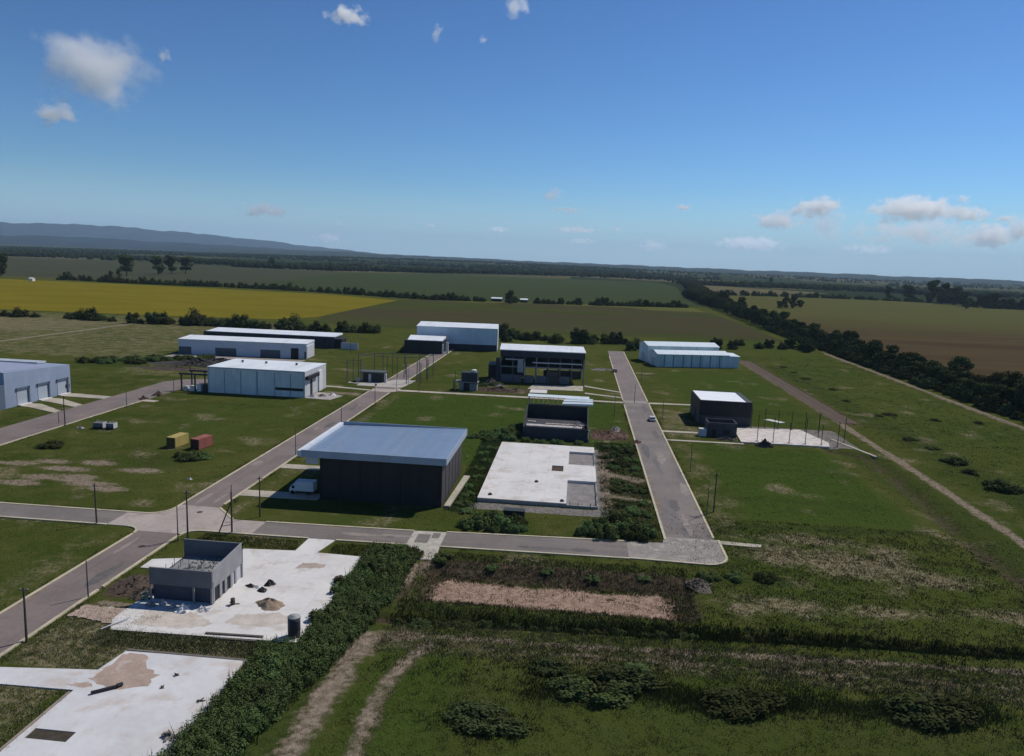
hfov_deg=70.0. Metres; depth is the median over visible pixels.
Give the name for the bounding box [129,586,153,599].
soil heap
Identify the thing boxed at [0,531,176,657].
road
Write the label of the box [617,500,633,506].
bush
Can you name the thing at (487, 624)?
bush
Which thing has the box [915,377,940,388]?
tree
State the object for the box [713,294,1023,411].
brown field
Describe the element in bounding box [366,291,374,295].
tree
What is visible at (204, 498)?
road patch
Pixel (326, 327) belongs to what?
tree
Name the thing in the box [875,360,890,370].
tree
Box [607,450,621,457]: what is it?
bush
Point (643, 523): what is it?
bush
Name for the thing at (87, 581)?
utility pole
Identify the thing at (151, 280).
tree
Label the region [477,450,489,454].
bush
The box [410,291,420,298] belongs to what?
tree
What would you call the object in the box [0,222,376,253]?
mountains
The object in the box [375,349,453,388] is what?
road
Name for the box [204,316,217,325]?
tree
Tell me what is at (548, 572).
bush
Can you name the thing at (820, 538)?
grass
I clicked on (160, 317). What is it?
tree
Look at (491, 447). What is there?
bush
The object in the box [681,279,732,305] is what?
forest
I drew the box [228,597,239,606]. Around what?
barrel
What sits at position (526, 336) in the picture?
tree
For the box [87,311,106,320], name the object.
tree
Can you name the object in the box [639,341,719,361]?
warehouse
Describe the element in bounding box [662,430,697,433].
path
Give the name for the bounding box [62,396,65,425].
utility pole
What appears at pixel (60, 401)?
path
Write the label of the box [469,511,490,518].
bush
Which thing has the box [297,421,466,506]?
warehouse
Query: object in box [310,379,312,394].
door
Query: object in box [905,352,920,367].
tree
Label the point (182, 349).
garage door
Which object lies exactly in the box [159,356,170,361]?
bush
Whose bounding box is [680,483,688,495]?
road patch
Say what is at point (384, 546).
bush
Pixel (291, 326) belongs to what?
tree
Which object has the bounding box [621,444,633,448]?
bush
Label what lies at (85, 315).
tree
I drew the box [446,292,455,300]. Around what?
tree
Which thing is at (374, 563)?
bush
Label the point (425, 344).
shed
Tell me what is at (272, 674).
bush
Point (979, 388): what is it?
tree
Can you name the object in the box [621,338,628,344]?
tree
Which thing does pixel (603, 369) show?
rubble heap
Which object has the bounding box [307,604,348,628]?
bush
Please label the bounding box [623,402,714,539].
road
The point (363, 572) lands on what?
bush
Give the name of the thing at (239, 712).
bush
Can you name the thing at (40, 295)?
crop field
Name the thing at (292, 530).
road
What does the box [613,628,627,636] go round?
bush
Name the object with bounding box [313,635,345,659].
bush
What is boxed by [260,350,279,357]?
garage door
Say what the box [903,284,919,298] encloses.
tree
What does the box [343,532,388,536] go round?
road patch
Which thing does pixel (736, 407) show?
building
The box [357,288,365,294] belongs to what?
tree
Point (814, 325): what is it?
tree
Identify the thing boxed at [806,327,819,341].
tree
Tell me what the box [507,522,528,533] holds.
bush
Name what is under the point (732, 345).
tree
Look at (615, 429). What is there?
rubble heap
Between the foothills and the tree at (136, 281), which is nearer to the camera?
the tree at (136, 281)
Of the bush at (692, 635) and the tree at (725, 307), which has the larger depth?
the tree at (725, 307)
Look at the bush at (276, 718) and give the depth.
79.39 m
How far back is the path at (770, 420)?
246.49 m
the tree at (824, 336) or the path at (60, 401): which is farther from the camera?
the tree at (824, 336)
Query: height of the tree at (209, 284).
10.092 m
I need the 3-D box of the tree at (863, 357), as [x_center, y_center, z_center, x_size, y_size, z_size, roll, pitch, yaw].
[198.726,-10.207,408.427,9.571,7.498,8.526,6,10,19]
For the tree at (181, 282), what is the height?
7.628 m
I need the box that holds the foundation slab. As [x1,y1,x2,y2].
[477,442,597,509]
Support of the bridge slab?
on the ground at (306, 722)
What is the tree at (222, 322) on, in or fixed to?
on the ground at (306, 722)
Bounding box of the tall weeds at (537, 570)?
[394,549,704,637]
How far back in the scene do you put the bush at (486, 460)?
183.14 m
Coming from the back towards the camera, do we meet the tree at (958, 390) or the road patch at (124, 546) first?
the tree at (958, 390)
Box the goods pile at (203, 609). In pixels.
[197,605,211,611]
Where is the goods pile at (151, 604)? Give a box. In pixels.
[145,600,156,607]
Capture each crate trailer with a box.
[93,421,106,428]
[105,422,117,429]
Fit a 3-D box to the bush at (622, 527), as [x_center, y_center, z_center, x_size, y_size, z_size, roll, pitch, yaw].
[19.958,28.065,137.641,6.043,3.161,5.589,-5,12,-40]
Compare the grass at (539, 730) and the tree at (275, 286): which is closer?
the grass at (539, 730)
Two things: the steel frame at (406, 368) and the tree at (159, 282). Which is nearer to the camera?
the steel frame at (406, 368)
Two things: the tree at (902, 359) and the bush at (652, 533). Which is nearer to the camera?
the bush at (652, 533)
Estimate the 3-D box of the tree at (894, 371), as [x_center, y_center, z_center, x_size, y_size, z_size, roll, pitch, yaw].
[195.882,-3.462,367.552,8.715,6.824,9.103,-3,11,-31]
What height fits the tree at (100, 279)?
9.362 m
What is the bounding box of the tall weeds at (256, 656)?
[149,540,411,755]
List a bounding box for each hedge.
[713,289,932,302]
[936,292,1023,309]
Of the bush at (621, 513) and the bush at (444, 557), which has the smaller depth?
the bush at (444, 557)
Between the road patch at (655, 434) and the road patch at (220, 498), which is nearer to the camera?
the road patch at (220, 498)
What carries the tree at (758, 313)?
on the ground at (306, 722)
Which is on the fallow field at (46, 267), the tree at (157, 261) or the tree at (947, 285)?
the tree at (157, 261)
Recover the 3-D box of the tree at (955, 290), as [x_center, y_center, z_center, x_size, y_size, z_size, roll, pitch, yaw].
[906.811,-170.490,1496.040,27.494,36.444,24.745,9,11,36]
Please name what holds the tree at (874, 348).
on the ground at (306, 722)
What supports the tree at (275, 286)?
on the ground at (306, 722)
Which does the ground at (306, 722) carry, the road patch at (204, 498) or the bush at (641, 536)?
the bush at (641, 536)
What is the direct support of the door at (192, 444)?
in the shipping container at (201, 441)
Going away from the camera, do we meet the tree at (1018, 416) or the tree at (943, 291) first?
the tree at (1018, 416)
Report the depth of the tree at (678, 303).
916.84 m
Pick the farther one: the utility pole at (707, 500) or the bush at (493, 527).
the utility pole at (707, 500)
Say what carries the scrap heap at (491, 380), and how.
on the ground at (306, 722)
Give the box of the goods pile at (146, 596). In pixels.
[139,589,150,599]
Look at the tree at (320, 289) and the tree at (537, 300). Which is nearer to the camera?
the tree at (537, 300)
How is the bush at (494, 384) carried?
on the ground at (306, 722)
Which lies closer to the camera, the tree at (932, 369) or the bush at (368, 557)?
the bush at (368, 557)
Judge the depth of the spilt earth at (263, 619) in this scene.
100.20 m
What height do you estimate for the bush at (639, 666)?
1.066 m
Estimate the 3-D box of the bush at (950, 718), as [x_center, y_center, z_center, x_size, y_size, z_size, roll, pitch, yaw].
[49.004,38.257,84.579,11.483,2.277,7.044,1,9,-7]
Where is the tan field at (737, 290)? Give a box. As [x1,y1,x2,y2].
[704,285,828,294]
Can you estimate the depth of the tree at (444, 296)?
875.12 m
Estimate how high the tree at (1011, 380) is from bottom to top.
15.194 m
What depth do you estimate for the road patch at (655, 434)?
220.19 m
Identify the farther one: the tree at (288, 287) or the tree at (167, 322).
the tree at (288, 287)
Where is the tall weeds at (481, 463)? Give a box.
[443,437,504,511]
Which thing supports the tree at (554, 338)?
on the ground at (306, 722)
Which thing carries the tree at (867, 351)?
on the ground at (306, 722)
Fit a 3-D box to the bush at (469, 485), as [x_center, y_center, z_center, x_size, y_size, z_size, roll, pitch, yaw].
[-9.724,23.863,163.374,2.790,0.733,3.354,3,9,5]
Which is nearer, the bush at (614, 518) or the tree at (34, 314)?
the bush at (614, 518)
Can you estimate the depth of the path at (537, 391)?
285.29 m
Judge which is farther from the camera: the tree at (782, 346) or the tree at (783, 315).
the tree at (783, 315)
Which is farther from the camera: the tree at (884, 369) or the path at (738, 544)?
the tree at (884, 369)
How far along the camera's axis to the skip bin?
143.72 m
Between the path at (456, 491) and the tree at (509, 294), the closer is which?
the path at (456, 491)
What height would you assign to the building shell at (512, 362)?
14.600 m
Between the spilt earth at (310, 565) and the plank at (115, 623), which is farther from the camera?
the spilt earth at (310, 565)
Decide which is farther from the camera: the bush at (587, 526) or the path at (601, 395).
the path at (601, 395)
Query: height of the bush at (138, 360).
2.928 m
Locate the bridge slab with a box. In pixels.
[406,531,446,559]
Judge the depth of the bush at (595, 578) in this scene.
118.25 m
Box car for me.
[648,416,655,420]
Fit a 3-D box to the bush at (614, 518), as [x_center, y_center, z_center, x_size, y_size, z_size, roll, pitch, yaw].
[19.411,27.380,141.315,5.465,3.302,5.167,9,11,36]
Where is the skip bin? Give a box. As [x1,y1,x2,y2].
[503,507,524,517]
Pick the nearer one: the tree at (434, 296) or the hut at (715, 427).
the hut at (715, 427)
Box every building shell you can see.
[488,343,585,384]
[523,394,592,441]
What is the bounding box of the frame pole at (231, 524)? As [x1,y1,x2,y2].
[218,491,240,532]
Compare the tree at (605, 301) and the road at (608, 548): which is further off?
the tree at (605, 301)
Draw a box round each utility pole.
[19,587,28,642]
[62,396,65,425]
[86,560,88,597]
[92,483,97,522]
[176,506,178,541]
[183,490,189,538]
[257,476,262,516]
[706,483,709,515]
[713,473,716,511]
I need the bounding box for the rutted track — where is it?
[739,361,856,423]
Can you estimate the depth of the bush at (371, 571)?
113.37 m
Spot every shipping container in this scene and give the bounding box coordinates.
[166,432,188,447]
[190,434,212,449]
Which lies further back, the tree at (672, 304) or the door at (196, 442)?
the tree at (672, 304)
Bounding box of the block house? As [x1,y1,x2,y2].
[149,538,242,604]
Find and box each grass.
[0,602,164,750]
[1,390,716,659]
[82,626,262,658]
[197,532,366,555]
[313,678,1023,755]
[355,604,1023,741]
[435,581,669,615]
[663,516,1023,653]
[749,356,1023,515]
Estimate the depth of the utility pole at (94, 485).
131.87 m
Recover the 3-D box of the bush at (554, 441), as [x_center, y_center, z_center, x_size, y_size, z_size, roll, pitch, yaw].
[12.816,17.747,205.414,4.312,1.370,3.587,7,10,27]
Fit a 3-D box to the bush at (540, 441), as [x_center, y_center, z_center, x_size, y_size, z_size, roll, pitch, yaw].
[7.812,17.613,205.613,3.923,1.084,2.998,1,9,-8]
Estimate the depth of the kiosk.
291.47 m
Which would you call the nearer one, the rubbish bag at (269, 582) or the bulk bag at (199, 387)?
the rubbish bag at (269, 582)
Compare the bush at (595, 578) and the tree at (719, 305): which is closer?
the bush at (595, 578)
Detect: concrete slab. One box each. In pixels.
[0,651,244,755]
[111,538,360,642]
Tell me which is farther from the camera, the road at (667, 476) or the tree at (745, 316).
the tree at (745, 316)
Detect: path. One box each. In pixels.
[0,323,135,341]
[23,403,60,412]
[43,398,82,406]
[62,393,157,401]
[164,354,305,361]
[239,490,319,499]
[280,464,319,470]
[306,392,341,399]
[326,385,369,390]
[356,379,414,387]
[398,390,622,402]
[444,475,469,507]
[528,385,582,390]
[529,389,546,393]
[585,386,619,392]
[585,393,620,397]
[648,402,690,405]
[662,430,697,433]
[667,439,743,444]
[720,541,761,547]
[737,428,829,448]
[764,419,784,422]
[831,439,877,457]
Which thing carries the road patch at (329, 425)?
on the road at (243, 479)
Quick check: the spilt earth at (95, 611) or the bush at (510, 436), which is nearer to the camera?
the spilt earth at (95, 611)
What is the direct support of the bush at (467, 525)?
on the ground at (306, 722)
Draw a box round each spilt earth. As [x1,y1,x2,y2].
[67,604,126,622]
[68,681,91,687]
[88,653,159,689]
[130,610,212,628]
[225,612,300,626]
[296,563,325,568]
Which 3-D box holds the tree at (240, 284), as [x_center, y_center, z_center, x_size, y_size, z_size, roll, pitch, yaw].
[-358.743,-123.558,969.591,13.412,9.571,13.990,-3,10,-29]
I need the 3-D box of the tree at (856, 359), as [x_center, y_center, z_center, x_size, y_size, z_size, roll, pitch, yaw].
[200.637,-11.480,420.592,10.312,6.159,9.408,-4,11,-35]
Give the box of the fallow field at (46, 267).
[0,257,346,284]
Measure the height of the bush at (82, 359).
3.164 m
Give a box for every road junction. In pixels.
[106,505,264,535]
[370,388,399,391]
[623,400,647,403]
[626,537,727,565]
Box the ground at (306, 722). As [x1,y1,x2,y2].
[0,244,1023,755]
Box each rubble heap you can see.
[148,358,217,366]
[161,729,175,740]
[204,358,231,362]
[511,386,528,393]
[591,367,611,370]
[611,426,620,431]
[685,577,711,593]
[714,437,737,440]
[754,438,773,447]
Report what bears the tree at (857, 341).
on the ground at (306, 722)
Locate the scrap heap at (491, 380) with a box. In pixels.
[484,377,496,385]
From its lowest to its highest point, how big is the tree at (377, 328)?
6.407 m
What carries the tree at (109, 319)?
on the ground at (306, 722)
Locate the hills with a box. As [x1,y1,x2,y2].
[210,247,1023,285]
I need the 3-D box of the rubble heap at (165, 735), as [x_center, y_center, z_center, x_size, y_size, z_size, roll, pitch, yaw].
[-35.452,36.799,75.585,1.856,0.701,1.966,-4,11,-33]
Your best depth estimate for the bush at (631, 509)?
149.99 m
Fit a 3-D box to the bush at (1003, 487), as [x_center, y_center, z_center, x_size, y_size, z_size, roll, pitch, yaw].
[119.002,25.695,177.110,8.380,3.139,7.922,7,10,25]
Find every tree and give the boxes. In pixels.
[0,253,7,275]
[0,309,10,315]
[8,306,29,317]
[28,311,41,316]
[62,271,71,279]
[63,312,72,318]
[68,308,84,319]
[78,275,85,280]
[80,306,97,320]
[84,275,93,280]
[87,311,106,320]
[94,275,107,281]
[103,274,111,281]
[107,316,116,321]
[111,276,125,282]
[116,268,121,275]
[117,254,135,275]
[125,312,138,323]
[130,279,138,283]
[136,318,144,323]
[138,276,146,283]
[143,277,157,284]
[144,311,157,323]
[150,256,165,274]
[150,312,170,324]
[155,279,163,284]
[161,317,175,324]
[163,255,176,273]
[163,280,171,284]
[169,279,177,284]
[177,257,192,273]
[177,280,185,285]
[179,307,206,325]
[184,278,193,285]
[190,280,198,285]
[195,313,211,325]
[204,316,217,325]
[206,280,215,286]
[211,280,222,286]
[216,317,231,326]
[226,313,245,327]
[236,281,245,287]
[238,313,254,328]
[241,282,250,287]
[250,319,260,328]
[251,282,258,288]
[256,282,266,288]
[258,320,271,328]
[268,257,274,264]
[271,283,279,289]
[273,318,285,329]
[278,313,302,330]
[280,282,292,290]
[291,285,302,290]
[294,320,308,330]
[308,321,322,331]
[315,286,323,292]
[319,323,331,331]
[324,286,333,292]
[333,288,341,293]
[334,320,349,331]
[341,324,357,331]
[342,286,349,293]
[349,286,358,294]
[356,321,374,332]
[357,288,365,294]
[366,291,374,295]
[366,324,380,332]
[374,290,382,295]
[381,289,394,296]
[390,290,396,296]
[396,292,404,297]
[403,292,410,297]
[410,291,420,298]
[431,293,442,299]
[439,294,446,299]
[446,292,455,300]
[454,295,465,300]
[498,321,515,337]
[500,332,512,341]
[505,290,513,303]
[509,330,519,338]
[512,295,519,302]
[518,331,535,340]
[533,297,541,303]
[533,331,542,339]
[542,298,549,303]
[547,332,564,343]
[556,297,564,303]
[570,327,588,343]
[571,297,582,304]
[579,332,596,344]
[591,334,598,342]
[593,297,603,305]
[599,333,619,344]
[600,297,609,305]
[608,300,615,305]
[609,332,623,343]
[616,301,624,305]
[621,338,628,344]
[624,301,633,305]
[625,341,636,350]
[632,298,644,306]
[632,337,640,348]
[642,299,650,306]
[666,300,675,307]
[673,300,681,307]
[710,337,722,348]
[716,302,721,309]
[717,291,728,299]
[723,305,729,312]
[727,340,738,349]
[733,339,745,345]
[736,305,744,317]
[738,297,746,305]
[743,308,751,320]
[751,310,756,323]
[753,342,764,348]
[754,309,763,325]
[763,317,775,327]
[763,339,774,348]
[769,310,778,318]
[775,311,790,321]
[776,301,782,307]
[777,342,789,349]
[780,321,789,329]
[782,297,789,307]
[784,337,796,347]
[789,296,797,307]
[793,339,815,350]
[796,300,804,307]
[801,341,812,351]
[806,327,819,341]
[811,323,820,328]
[817,342,831,350]
[821,333,829,342]
[827,347,835,353]
[831,349,841,354]
[832,332,842,336]
[835,347,845,357]
[841,330,859,347]
[844,349,854,356]
[844,352,855,360]
[849,338,865,346]
[852,353,861,362]
[859,353,869,365]
[862,356,878,366]
[863,339,883,354]
[868,344,883,357]
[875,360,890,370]
[879,365,894,374]
[884,286,893,297]
[885,344,899,359]
[890,366,908,376]
[891,352,910,369]
[894,367,912,378]
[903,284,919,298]
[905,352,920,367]
[906,370,920,382]
[911,355,927,361]
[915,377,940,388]
[920,361,943,375]
[921,359,940,374]
[923,365,941,381]
[925,280,940,302]
[933,382,946,391]
[936,288,947,303]
[939,282,951,298]
[941,384,953,395]
[947,356,974,383]
[949,286,962,296]
[950,384,969,398]
[951,377,973,388]
[955,370,974,377]
[960,389,975,402]
[961,299,971,308]
[968,374,986,383]
[972,382,988,396]
[972,395,988,407]
[976,393,1011,412]
[986,372,1003,396]
[995,370,1023,399]
[995,401,1017,415]
[1009,411,1023,419]
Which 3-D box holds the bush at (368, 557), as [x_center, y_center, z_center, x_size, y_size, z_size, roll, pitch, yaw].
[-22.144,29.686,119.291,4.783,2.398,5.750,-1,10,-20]
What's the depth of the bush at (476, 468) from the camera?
176.78 m
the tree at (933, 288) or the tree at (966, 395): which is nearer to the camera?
the tree at (966, 395)
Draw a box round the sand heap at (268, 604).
[255,597,284,610]
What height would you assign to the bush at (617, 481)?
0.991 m
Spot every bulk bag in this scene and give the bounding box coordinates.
[184,385,189,390]
[197,383,202,390]
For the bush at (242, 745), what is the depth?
74.29 m
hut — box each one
[453,369,478,390]
[698,418,736,437]
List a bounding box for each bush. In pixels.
[35,439,64,448]
[74,356,91,362]
[89,356,108,362]
[98,357,117,363]
[124,357,147,363]
[145,355,161,361]
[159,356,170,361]
[173,450,205,461]
[177,354,194,359]
[181,738,222,755]
[185,451,213,460]
[197,353,215,356]
[197,355,208,359]
[216,706,267,734]
[217,725,252,755]
[236,679,288,706]
[245,704,284,722]
[248,658,283,683]
[263,644,297,670]
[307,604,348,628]
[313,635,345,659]
[316,618,347,636]
[329,581,367,593]
[332,572,366,586]
[349,568,369,584]
[350,601,380,624]
[360,557,388,573]
[364,552,388,564]
[365,589,395,605]
[366,563,391,581]
[375,576,400,591]
[376,541,406,556]
[377,547,414,562]
[377,564,394,576]
[386,558,411,577]
[392,617,405,626]
[396,544,424,556]
[404,551,419,564]
[406,617,430,628]
[432,552,455,563]
[443,699,531,736]
[447,702,488,724]
[453,499,473,506]
[456,515,488,530]
[459,507,473,514]
[460,490,474,496]
[464,483,473,487]
[467,433,480,438]
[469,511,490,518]
[471,465,484,469]
[471,474,485,477]
[472,509,505,526]
[472,619,494,629]
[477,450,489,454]
[479,429,491,435]
[479,458,493,463]
[481,435,494,441]
[481,711,511,735]
[484,521,502,533]
[485,563,499,570]
[486,431,504,438]
[486,445,499,449]
[490,381,503,385]
[490,513,516,531]
[494,427,507,432]
[502,433,516,440]
[503,427,522,436]
[504,513,528,525]
[506,623,522,629]
[507,423,522,431]
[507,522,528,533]
[521,437,530,441]
[529,657,574,676]
[533,439,545,442]
[540,567,554,574]
[545,674,589,701]
[549,439,564,443]
[556,674,641,707]
[573,440,583,444]
[574,527,588,536]
[576,519,602,535]
[580,664,666,697]
[585,574,600,581]
[587,516,609,527]
[589,521,620,540]
[589,628,604,634]
[599,454,611,458]
[601,443,618,448]
[602,511,627,524]
[602,520,634,535]
[605,464,620,469]
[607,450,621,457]
[609,509,631,516]
[610,459,631,466]
[610,478,625,484]
[610,486,623,492]
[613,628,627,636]
[615,662,651,679]
[616,447,633,453]
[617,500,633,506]
[620,483,636,490]
[620,523,650,542]
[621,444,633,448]
[622,457,638,461]
[623,517,644,527]
[624,505,640,513]
[629,466,639,470]
[632,488,645,493]
[632,509,651,517]
[632,519,651,528]
[636,499,648,505]
[637,575,651,581]
[639,524,657,537]
[652,630,666,639]
[677,631,698,639]
[696,570,722,581]
[698,684,786,721]
[701,686,748,717]
[724,569,743,582]
[739,690,778,711]
[740,634,756,641]
[753,571,777,583]
[881,412,897,415]
[881,691,982,733]
[881,695,935,728]
[902,436,919,440]
[922,693,984,727]
[925,446,940,449]
[929,418,941,421]
[938,455,968,465]
[959,468,979,475]
[981,477,1023,493]
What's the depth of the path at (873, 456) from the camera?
211.90 m
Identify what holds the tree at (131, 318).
on the ground at (306, 722)
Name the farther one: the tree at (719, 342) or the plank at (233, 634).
the tree at (719, 342)
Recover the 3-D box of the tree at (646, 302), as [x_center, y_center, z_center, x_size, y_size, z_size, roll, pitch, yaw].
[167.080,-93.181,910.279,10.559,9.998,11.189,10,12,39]
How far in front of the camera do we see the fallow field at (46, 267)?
1490.09 m
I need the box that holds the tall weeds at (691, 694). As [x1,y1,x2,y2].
[415,645,1022,749]
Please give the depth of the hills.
10612.03 m
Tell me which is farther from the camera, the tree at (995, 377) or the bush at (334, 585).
the tree at (995, 377)
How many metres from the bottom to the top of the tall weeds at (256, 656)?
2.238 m
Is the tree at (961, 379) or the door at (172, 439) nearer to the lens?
the door at (172, 439)
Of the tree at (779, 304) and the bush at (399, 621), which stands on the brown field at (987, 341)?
the tree at (779, 304)
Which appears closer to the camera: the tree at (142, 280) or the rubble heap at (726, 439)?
the rubble heap at (726, 439)
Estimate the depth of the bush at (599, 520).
141.16 m
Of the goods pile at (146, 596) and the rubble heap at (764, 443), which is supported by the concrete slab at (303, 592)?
the goods pile at (146, 596)
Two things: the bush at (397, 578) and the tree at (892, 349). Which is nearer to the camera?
the bush at (397, 578)
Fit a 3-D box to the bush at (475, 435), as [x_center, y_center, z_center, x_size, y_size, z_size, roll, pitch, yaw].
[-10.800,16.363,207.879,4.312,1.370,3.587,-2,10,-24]
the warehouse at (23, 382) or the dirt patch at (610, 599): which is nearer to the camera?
the dirt patch at (610, 599)
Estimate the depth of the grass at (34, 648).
90.53 m
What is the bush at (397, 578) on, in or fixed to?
on the ground at (306, 722)
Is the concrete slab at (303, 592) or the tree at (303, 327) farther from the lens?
the tree at (303, 327)
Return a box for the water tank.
[287,613,300,638]
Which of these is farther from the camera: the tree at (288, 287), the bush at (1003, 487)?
the tree at (288, 287)
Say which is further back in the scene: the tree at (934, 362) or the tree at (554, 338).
the tree at (554, 338)
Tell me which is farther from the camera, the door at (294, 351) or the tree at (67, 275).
the tree at (67, 275)
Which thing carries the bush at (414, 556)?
on the ground at (306, 722)
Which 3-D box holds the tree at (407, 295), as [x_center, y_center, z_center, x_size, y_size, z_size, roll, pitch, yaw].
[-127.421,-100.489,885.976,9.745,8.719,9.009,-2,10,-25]
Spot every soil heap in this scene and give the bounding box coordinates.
[107,575,152,593]
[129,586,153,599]
[133,366,206,370]
[138,395,149,399]
[151,391,163,395]
[479,386,514,392]
[590,430,628,439]
[631,440,640,443]
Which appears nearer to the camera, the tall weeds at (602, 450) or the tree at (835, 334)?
the tall weeds at (602, 450)
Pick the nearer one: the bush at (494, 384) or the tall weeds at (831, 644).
the tall weeds at (831, 644)
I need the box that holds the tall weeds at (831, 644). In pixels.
[386,597,1023,671]
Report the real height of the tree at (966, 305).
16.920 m
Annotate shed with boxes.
[404,335,448,353]
[491,297,502,301]
[520,298,527,302]
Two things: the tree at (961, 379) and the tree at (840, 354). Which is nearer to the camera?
the tree at (961, 379)
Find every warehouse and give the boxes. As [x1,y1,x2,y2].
[0,358,70,409]
[178,335,314,358]
[203,327,357,349]
[207,358,325,397]
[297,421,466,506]
[417,321,498,351]
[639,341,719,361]
[649,349,739,367]
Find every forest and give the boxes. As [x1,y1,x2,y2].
[0,246,1023,297]
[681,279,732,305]
[691,279,930,294]
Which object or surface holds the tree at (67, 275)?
on the ground at (306, 722)
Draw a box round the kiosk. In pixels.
[356,369,387,382]
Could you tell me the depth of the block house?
105.66 m
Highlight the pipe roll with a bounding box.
[91,682,122,693]
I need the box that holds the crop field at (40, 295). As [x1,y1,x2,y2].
[0,279,396,318]
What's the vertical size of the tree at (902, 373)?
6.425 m
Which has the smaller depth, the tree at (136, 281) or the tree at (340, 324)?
the tree at (340, 324)
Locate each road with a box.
[0,379,207,445]
[0,502,127,524]
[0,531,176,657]
[177,391,389,506]
[250,521,414,544]
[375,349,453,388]
[440,531,628,558]
[608,351,647,401]
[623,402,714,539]
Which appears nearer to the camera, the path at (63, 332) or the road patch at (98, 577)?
the road patch at (98, 577)
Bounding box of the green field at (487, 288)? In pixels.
[249,272,696,305]
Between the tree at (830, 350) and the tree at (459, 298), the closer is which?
the tree at (830, 350)
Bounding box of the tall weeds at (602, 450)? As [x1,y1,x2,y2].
[594,442,666,542]
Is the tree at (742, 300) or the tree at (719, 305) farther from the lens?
the tree at (719, 305)
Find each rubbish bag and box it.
[245,583,254,587]
[257,587,266,592]
[264,579,275,586]
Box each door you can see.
[15,386,31,405]
[37,381,51,400]
[56,377,69,395]
[166,438,170,446]
[171,438,174,447]
[179,346,190,353]
[190,439,194,448]
[194,440,198,448]
[215,348,235,355]
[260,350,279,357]
[291,348,298,358]
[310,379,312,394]
[318,369,322,390]
[641,351,644,360]
[651,356,654,365]
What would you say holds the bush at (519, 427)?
on the ground at (306, 722)
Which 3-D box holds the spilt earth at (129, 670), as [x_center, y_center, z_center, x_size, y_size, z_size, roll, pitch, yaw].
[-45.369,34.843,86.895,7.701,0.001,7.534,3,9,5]
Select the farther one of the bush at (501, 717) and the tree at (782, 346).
the tree at (782, 346)
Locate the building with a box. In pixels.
[690,390,752,426]
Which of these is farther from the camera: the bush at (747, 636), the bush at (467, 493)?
the bush at (467, 493)
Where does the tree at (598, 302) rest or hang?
on the ground at (306, 722)
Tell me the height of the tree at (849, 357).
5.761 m
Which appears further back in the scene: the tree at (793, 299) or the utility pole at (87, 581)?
the tree at (793, 299)
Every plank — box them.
[101,617,129,628]
[205,632,263,642]
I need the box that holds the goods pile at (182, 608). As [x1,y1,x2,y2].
[175,603,190,613]
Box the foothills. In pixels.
[0,235,315,251]
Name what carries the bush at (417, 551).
on the ground at (306, 722)
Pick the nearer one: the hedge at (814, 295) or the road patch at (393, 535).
the road patch at (393, 535)
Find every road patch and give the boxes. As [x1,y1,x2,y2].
[9,588,46,609]
[84,562,123,586]
[113,537,139,553]
[194,493,212,504]
[214,493,227,502]
[251,461,263,465]
[324,422,334,427]
[326,526,346,528]
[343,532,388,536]
[382,534,412,536]
[518,546,565,549]
[569,548,591,551]
[640,444,649,458]
[652,430,659,437]
[653,493,661,514]
[656,452,665,463]
[668,500,679,510]
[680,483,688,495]
[681,514,692,535]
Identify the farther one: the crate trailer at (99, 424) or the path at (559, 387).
the path at (559, 387)
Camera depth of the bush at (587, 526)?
137.41 m
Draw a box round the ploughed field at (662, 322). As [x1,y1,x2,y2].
[318,300,783,341]
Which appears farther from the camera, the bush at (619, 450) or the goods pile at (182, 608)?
the bush at (619, 450)
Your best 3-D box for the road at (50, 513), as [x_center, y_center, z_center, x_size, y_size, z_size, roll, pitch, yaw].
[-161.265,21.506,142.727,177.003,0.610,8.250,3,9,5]
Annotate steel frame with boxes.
[179,370,207,390]
[347,353,433,383]
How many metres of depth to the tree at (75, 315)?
487.46 m
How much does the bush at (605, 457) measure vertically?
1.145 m
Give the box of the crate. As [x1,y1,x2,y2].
[202,384,207,391]
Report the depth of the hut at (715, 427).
220.66 m
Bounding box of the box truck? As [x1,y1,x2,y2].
[289,478,316,494]
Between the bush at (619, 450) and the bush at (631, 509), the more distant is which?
the bush at (619, 450)
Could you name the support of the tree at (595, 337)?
on the ground at (306, 722)
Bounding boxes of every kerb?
[0,691,70,750]
[127,648,245,660]
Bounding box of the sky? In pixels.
[0,0,1023,280]
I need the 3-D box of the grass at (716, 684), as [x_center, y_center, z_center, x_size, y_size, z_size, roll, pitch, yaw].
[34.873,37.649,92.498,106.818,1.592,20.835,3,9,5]
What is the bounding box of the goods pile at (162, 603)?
[158,599,166,605]
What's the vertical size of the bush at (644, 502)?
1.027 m
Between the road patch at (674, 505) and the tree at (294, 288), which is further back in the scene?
the tree at (294, 288)
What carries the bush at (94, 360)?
on the ground at (306, 722)
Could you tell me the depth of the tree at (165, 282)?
971.86 m

